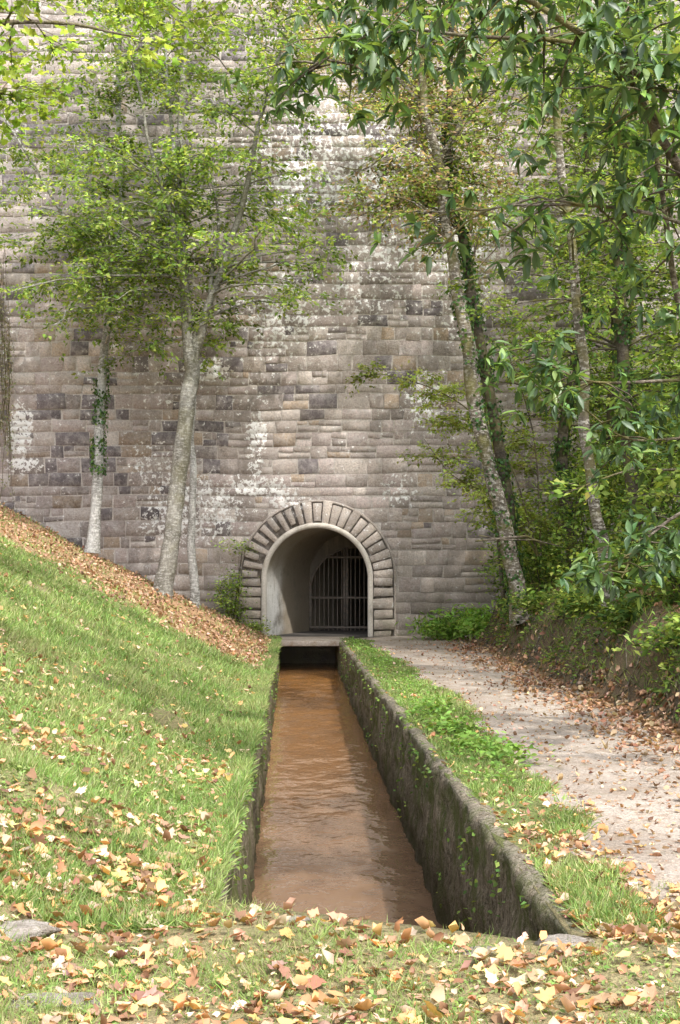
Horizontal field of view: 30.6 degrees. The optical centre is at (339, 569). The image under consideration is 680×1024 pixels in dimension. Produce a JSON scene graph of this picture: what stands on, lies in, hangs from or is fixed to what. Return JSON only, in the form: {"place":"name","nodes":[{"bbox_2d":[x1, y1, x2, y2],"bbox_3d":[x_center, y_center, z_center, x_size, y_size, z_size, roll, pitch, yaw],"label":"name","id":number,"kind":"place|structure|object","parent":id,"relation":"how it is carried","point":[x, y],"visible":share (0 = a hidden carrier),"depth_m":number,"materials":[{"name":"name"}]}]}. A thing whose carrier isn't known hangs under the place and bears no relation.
{"place":"outdoors","nodes":[
{"label":"outdoors","id":0,"kind":"place"},
{"bbox_2d":[0,503,679,1023],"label":"ground","id":1,"kind":"structure","parent":0,"point":[534,1013],"depth_m":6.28,"materials":[{"name":"green plant"}]},
{"bbox_2d":[0,919,62,942],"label":"rock","id":2,"kind":"object","parent":1,"relation":"on","point":[37,928],"visible":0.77,"depth_m":5.99,"materials":[{"name":"grey stone"}]},
{"bbox_2d":[8,992,103,1008],"bbox_3d":[-1.211,1.806,5.119,0.483,0.073,0.221,0,0,-19],"label":"rock","id":3,"kind":"object","parent":1,"relation":"on","point":[89,995],"visible":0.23,"depth_m":5.14,"materials":[{"name":"beige stone"}]},
{"bbox_2d":[0,0,237,149],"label":"maple tree","id":4,"kind":"object","parent":1,"relation":"on","point":[12,72],"visible":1,"depth_m":14.80,"materials":[{"name":"green plant"}]},
{"bbox_2d":[0,0,246,553],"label":"lichened tree","id":5,"kind":"object","parent":1,"relation":"on","point":[98,439],"visible":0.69,"depth_m":31.16,"materials":[{"name":"green plant"}]},
{"bbox_2d":[0,237,16,508],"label":"hanging vine","id":6,"kind":"object","parent":5,"relation":"hanging from","point":[2,320],"visible":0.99,"depth_m":33.69,"materials":[{"name":"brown plant"}]},
{"bbox_2d":[60,0,280,607],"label":"pale tree","id":7,"kind":"object","parent":1,"relation":"on","point":[193,578],"visible":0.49,"depth_m":31.50,"materials":[{"name":"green plant"}]},
{"bbox_2d":[0,0,410,598],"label":"beech tree","id":8,"kind":"object","parent":1,"relation":"on","point":[192,341],"visible":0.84,"depth_m":29.94,"materials":[{"name":"green plant"}]},
{"bbox_2d":[204,564,259,624],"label":"ivy plant","id":9,"kind":"object","parent":1,"relation":"on","point":[224,598],"visible":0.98,"depth_m":33.36,"materials":[{"name":"green plant"}]},
{"bbox_2d":[211,538,257,621],"bbox_3d":[-2.864,0.288,33.585,1.319,2.356,0.751,0,0,0],"label":"wall weed","id":10,"kind":"object","parent":1,"relation":"on","point":[240,553],"depth_m":33.72,"materials":[{"name":"green plant"}]},
{"bbox_2d":[203,650,279,906],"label":"canal wall","id":11,"kind":"structure","parent":1,"relation":"on","point":[250,838],"depth_m":12.08,"materials":[{"name":"grey concrete"}]},
{"bbox_2d":[244,615,270,634],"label":"wall weed","id":12,"kind":"object","parent":1,"relation":"on","point":[256,626],"depth_m":33.40,"materials":[{"name":"green plant"}]},
{"bbox_2d":[287,915,310,921],"bbox_3d":[-0.249,1.859,6.550,0.216,0.037,0.161,0,0,3],"label":"rock","id":13,"kind":"object","parent":1,"relation":"on","point":[291,918],"visible":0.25,"depth_m":6.55,"materials":[{"name":"grey stone"}]},
{"bbox_2d":[280,637,348,645],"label":"stone slab","id":14,"kind":"structure","parent":1,"relation":"on","point":[311,641],"depth_m":31.70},
{"bbox_2d":[238,500,395,637],"bbox_3d":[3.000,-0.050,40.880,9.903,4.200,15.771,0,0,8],"label":"tunnel portal","id":15,"kind":"object","parent":1,"relation":"on","point":[296,544],"visible":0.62,"depth_m":33.94,"materials":[{"name":"stone"}]},
{"bbox_2d":[309,547,367,630],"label":"iron gate","id":16,"kind":"structure","parent":15,"relation":"attached to","point":[345,597],"depth_m":36.87,"materials":[{"name":"black metal"}]},
{"bbox_2d":[0,502,679,1023],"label":"fallen leaves","id":17,"kind":"object","parent":1,"relation":"on","point":[152,994],"visible":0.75,"depth_m":6.90,"materials":[{"name":"brown plant"}]},
{"bbox_2d":[0,0,679,662],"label":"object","id":18,"kind":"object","parent":1,"relation":"on","point":[306,654],"visible":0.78,"depth_m":34.00,"materials":[{"name":"stone"}]},
{"bbox_2d":[0,0,679,635],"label":"ashlar blocks","id":19,"kind":"structure","parent":18,"relation":"attached to","point":[222,464],"depth_m":33.98,"materials":[{"name":"stone"}]},
{"bbox_2d":[0,543,679,1023],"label":"weeds","id":20,"kind":"object","parent":1,"relation":"on","point":[478,741],"visible":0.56,"depth_m":11.62,"materials":[{"name":"green plant"}]},
{"bbox_2d":[242,0,582,597],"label":"ash tree","id":21,"kind":"object","parent":1,"relation":"on","point":[376,145],"visible":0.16,"depth_m":31.45,"materials":[{"name":"green plant"}]},
{"bbox_2d":[249,0,589,626],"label":"leaning tree","id":22,"kind":"object","parent":1,"relation":"on","point":[478,416],"visible":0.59,"depth_m":25.90,"materials":[{"name":"green plant"}]},
{"bbox_2d":[475,535,561,546],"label":"dead branch","id":23,"kind":"object","parent":22,"relation":"attached to","point":[511,538],"visible":1,"depth_m":25.49,"materials":[{"name":"brown wood"}]},
{"bbox_2d":[395,607,474,641],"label":"fern","id":24,"kind":"object","parent":1,"relation":"on","point":[436,627],"visible":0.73,"depth_m":32.14,"materials":[{"name":"green plant"}]},
{"bbox_2d":[338,0,535,594],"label":"ivy tree","id":25,"kind":"object","parent":1,"relation":"on","point":[493,409],"visible":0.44,"depth_m":26.58,"materials":[{"name":"green plant"}]},
{"bbox_2d":[209,0,679,335],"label":"chestnut tree","id":26,"kind":"object","parent":1,"relation":"on","point":[619,59],"visible":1,"depth_m":9.25,"materials":[{"name":"green plant"}]},
{"bbox_2d":[344,282,575,555],"bbox_3d":[2.745,-3.551,28.061,5.309,6.545,3.168,0,0,0],"label":"hazel sapling","id":27,"kind":"object","parent":1,"relation":"on","point":[528,516],"visible":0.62,"depth_m":28.04,"materials":[{"name":"green plant"}]},
{"bbox_2d":[335,639,594,942],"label":"canal wall","id":28,"kind":"structure","parent":1,"relation":"on","point":[436,807],"depth_m":10.81,"materials":[{"name":"grey concrete"}]},
{"bbox_2d":[436,599,498,639],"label":"fern","id":29,"kind":"object","parent":1,"relation":"on","point":[474,622],"visible":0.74,"depth_m":31.17,"materials":[{"name":"green plant"}]},
{"bbox_2d":[442,946,495,954],"bbox_3d":[0.611,1.872,6.021,0.436,0.049,0.177,0,0,-23],"label":"rock","id":30,"kind":"object","parent":1,"relation":"on","point":[473,949],"visible":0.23,"depth_m":6.04,"materials":[{"name":"beige stone"}]},
{"bbox_2d":[473,540,543,602],"bbox_3d":[4.683,0.041,32.856,2.229,2.046,2.219,0,0,0],"label":"shrub","id":31,"kind":"object","parent":1,"relation":"on","point":[494,571],"visible":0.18,"depth_m":32.89,"materials":[{"name":"green plant"}]},
{"bbox_2d":[494,586,551,622],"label":"shrub","id":32,"kind":"object","parent":1,"relation":"on","point":[503,601],"visible":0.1,"depth_m":28.04,"materials":[{"name":"green plant"}]},
{"bbox_2d":[465,490,589,584],"bbox_3d":[4.844,-0.684,31.443,3.359,2.633,3.255,0,0,0],"label":"shrub","id":33,"kind":"object","parent":1,"relation":"on","point":[496,550],"visible":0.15,"depth_m":31.21,"materials":[{"name":"green plant"}]},
{"bbox_2d":[504,581,563,621],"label":"shrub","id":34,"kind":"object","parent":1,"relation":"on","point":[530,602],"visible":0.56,"depth_m":24.98,"materials":[{"name":"green plant"}]},
{"bbox_2d":[490,532,585,595],"bbox_3d":[4.833,0.144,28.609,2.718,2.083,2.988,0,0,0],"label":"shrub","id":35,"kind":"object","parent":1,"relation":"on","point":[536,578],"visible":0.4,"depth_m":28.51,"materials":[{"name":"green plant"}]},
{"bbox_2d":[432,0,675,613],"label":"birch tree","id":36,"kind":"object","parent":1,"relation":"on","point":[575,283],"visible":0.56,"depth_m":19.95,"materials":[{"name":"green plant"}]},
{"bbox_2d":[534,934,586,946],"bbox_3d":[1.095,1.855,6.154,0.265,0.055,0.215,0,0,19],"label":"rock","id":37,"kind":"object","parent":1,"relation":"on","point":[564,938],"visible":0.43,"depth_m":6.13,"materials":[{"name":"grey stone"}]},
{"bbox_2d":[537,577,593,622],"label":"shrub","id":38,"kind":"object","parent":1,"relation":"on","point":[561,606],"visible":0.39,"depth_m":22.40,"materials":[{"name":"green plant"}]},
{"bbox_2d":[456,13,678,576],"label":"ivy tree","id":39,"kind":"object","parent":1,"relation":"on","point":[561,446],"visible":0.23,"depth_m":27.92,"materials":[{"name":"green plant"}]},
{"bbox_2d":[467,34,670,562],"bbox_3d":[5.914,-6.658,31.547,5.204,14.016,4.020,0,0,0],"label":"woodland tree","id":40,"kind":"object","parent":1,"relation":"on","point":[540,449],"visible":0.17,"depth_m":31.70,"materials":[{"name":"green plant"}]},
{"bbox_2d":[462,602,679,723],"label":"exposed roots","id":41,"kind":"object","parent":1,"relation":"on","point":[605,679],"visible":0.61,"depth_m":19.91,"materials":[{"name":"brown plant"}]},
{"bbox_2d":[467,0,679,540],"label":"woodland tree","id":42,"kind":"object","parent":1,"relation":"on","point":[640,372],"visible":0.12,"depth_m":28.65,"materials":[{"name":"green plant"}]},
{"bbox_2d":[474,330,679,610],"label":"chestnut tree","id":43,"kind":"object","parent":1,"relation":"on","point":[669,541],"visible":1,"depth_m":12.70,"materials":[{"name":"green plant"}]},
{"bbox_2d":[490,0,679,561],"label":"ivy tree","id":44,"kind":"object","parent":1,"relation":"on","point":[622,346],"visible":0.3,"depth_m":23.88,"materials":[{"name":"green plant"}]},
{"bbox_2d":[522,460,660,575],"bbox_3d":[5.295,-1.061,25.909,2.866,2.445,2.889,0,0,0],"label":"shrub","id":45,"kind":"object","parent":1,"relation":"on","point":[587,539],"visible":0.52,"depth_m":25.91,"materials":[{"name":"green plant"}]},
{"bbox_2d":[553,581,632,621],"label":"shrub","id":46,"kind":"object","parent":1,"relation":"on","point":[587,598],"visible":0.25,"depth_m":20.46,"materials":[{"name":"green plant"}]},
{"bbox_2d":[518,421,671,560],"bbox_3d":[6.039,-1.620,29.882,3.992,3.933,4.440,0,0,0],"label":"shrub","id":47,"kind":"object","parent":1,"relation":"on","point":[544,482],"visible":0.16,"depth_m":29.82,"materials":[{"name":"green plant"}]},
{"bbox_2d":[547,542,647,593],"bbox_3d":[5.151,0.239,23.616,2.483,1.598,2.549,0,0,0],"label":"shrub","id":48,"kind":"object","parent":1,"relation":"on","point":[568,568],"visible":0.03,"depth_m":23.59,"materials":[{"name":"green plant"}]},
{"bbox_2d":[522,0,679,534],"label":"woodland tree","id":49,"kind":"object","parent":1,"relation":"on","point":[607,312],"visible":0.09,"depth_m":31.73,"materials":[{"name":"green plant"}]},
{"bbox_2d":[540,326,678,520],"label":"shrub","id":50,"kind":"object","parent":1,"relation":"on","point":[606,411],"visible":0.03,"depth_m":32.73,"materials":[{"name":"green plant"}]},
{"bbox_2d":[544,0,679,585],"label":"woodland tree","id":51,"kind":"object","parent":1,"relation":"on","point":[665,477],"visible":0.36,"depth_m":16.77,"materials":[{"name":"green plant"}]},
{"bbox_2d":[546,300,679,535],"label":"shrub","id":52,"kind":"object","parent":1,"relation":"on","point":[637,334],"visible":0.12,"depth_m":29.45,"materials":[{"name":"green plant"}]},
{"bbox_2d":[569,527,660,590],"bbox_3d":[4.925,-0.168,21.079,1.963,1.397,1.964,0,0,-32],"label":"shrub","id":53,"kind":"object","parent":1,"relation":"on","point":[620,546],"visible":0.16,"depth_m":20.97,"materials":[{"name":"green plant"}]},
{"bbox_2d":[560,383,678,535],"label":"shrub","id":54,"kind":"object","parent":1,"relation":"on","point":[602,473],"visible":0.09,"depth_m":26.67,"materials":[{"name":"green plant"}]},
{"bbox_2d":[563,360,679,546],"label":"shrub","id":55,"kind":"object","parent":1,"relation":"on","point":[648,460],"visible":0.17,"depth_m":24.84,"materials":[{"name":"green plant"}]},
{"bbox_2d":[565,585,679,643],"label":"shrub","id":56,"kind":"object","parent":1,"relation":"on","point":[623,615],"visible":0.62,"depth_m":18.39,"materials":[{"name":"green plant"}]},
{"bbox_2d":[579,397,679,538],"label":"shrub","id":57,"kind":"object","parent":1,"relation":"on","point":[667,510],"visible":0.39,"depth_m":22.31,"materials":[{"name":"green plant"}]},
{"bbox_2d":[597,10,679,467],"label":"woodland tree","id":58,"kind":"object","parent":1,"relation":"on","point":[656,331],"visible":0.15,"depth_m":27.52,"materials":[{"name":"green plant"}]},
{"bbox_2d":[606,601,679,660],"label":"shrub","id":59,"kind":"object","parent":1,"relation":"on","point":[670,636],"visible":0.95,"depth_m":16.13,"materials":[{"name":"green plant"}]},
{"bbox_2d":[607,42,679,502],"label":"woodland tree","id":60,"kind":"object","parent":1,"relation":"on","point":[666,337],"visible":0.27,"depth_m":23.84,"materials":[{"name":"green plant"}]},
{"bbox_2d":[617,501,679,592],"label":"shrub","id":61,"kind":"object","parent":1,"relation":"on","point":[672,523],"visible":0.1,"depth_m":18.86,"materials":[{"name":"green plant"}]},
{"bbox_2d":[621,545,679,599],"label":"shrub","id":62,"kind":"object","parent":1,"relation":"on","point":[674,581],"visible":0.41,"depth_m":17.45,"materials":[{"name":"green plant"}]},
{"bbox_2d":[634,7,679,358],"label":"woodland tree","id":63,"kind":"object","parent":1,"relation":"on","point":[668,137],"visible":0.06,"depth_m":30.64,"materials":[{"name":"green plant"}]},
{"bbox_2d":[640,38,679,505],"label":"woodland tree","id":64,"kind":"object","parent":1,"relation":"on","point":[665,406],"visible":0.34,"depth_m":19.20,"materials":[{"name":"green plant"}]},
{"bbox_2d":[252,663,442,928],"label":"canal water","id":65,"kind":"structure","parent":0,"point":[332,835],"depth_m":15.02,"materials":[{"name":"brown liquid"}]},
{"bbox_2d":[354,635,679,927],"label":"dirt path","id":66,"kind":"structure","parent":0,"point":[592,753],"depth_m":12.17,"materials":[{"name":"packed dirt"},{"name":"grass"},{"name":"dry leaves"}]}
]}

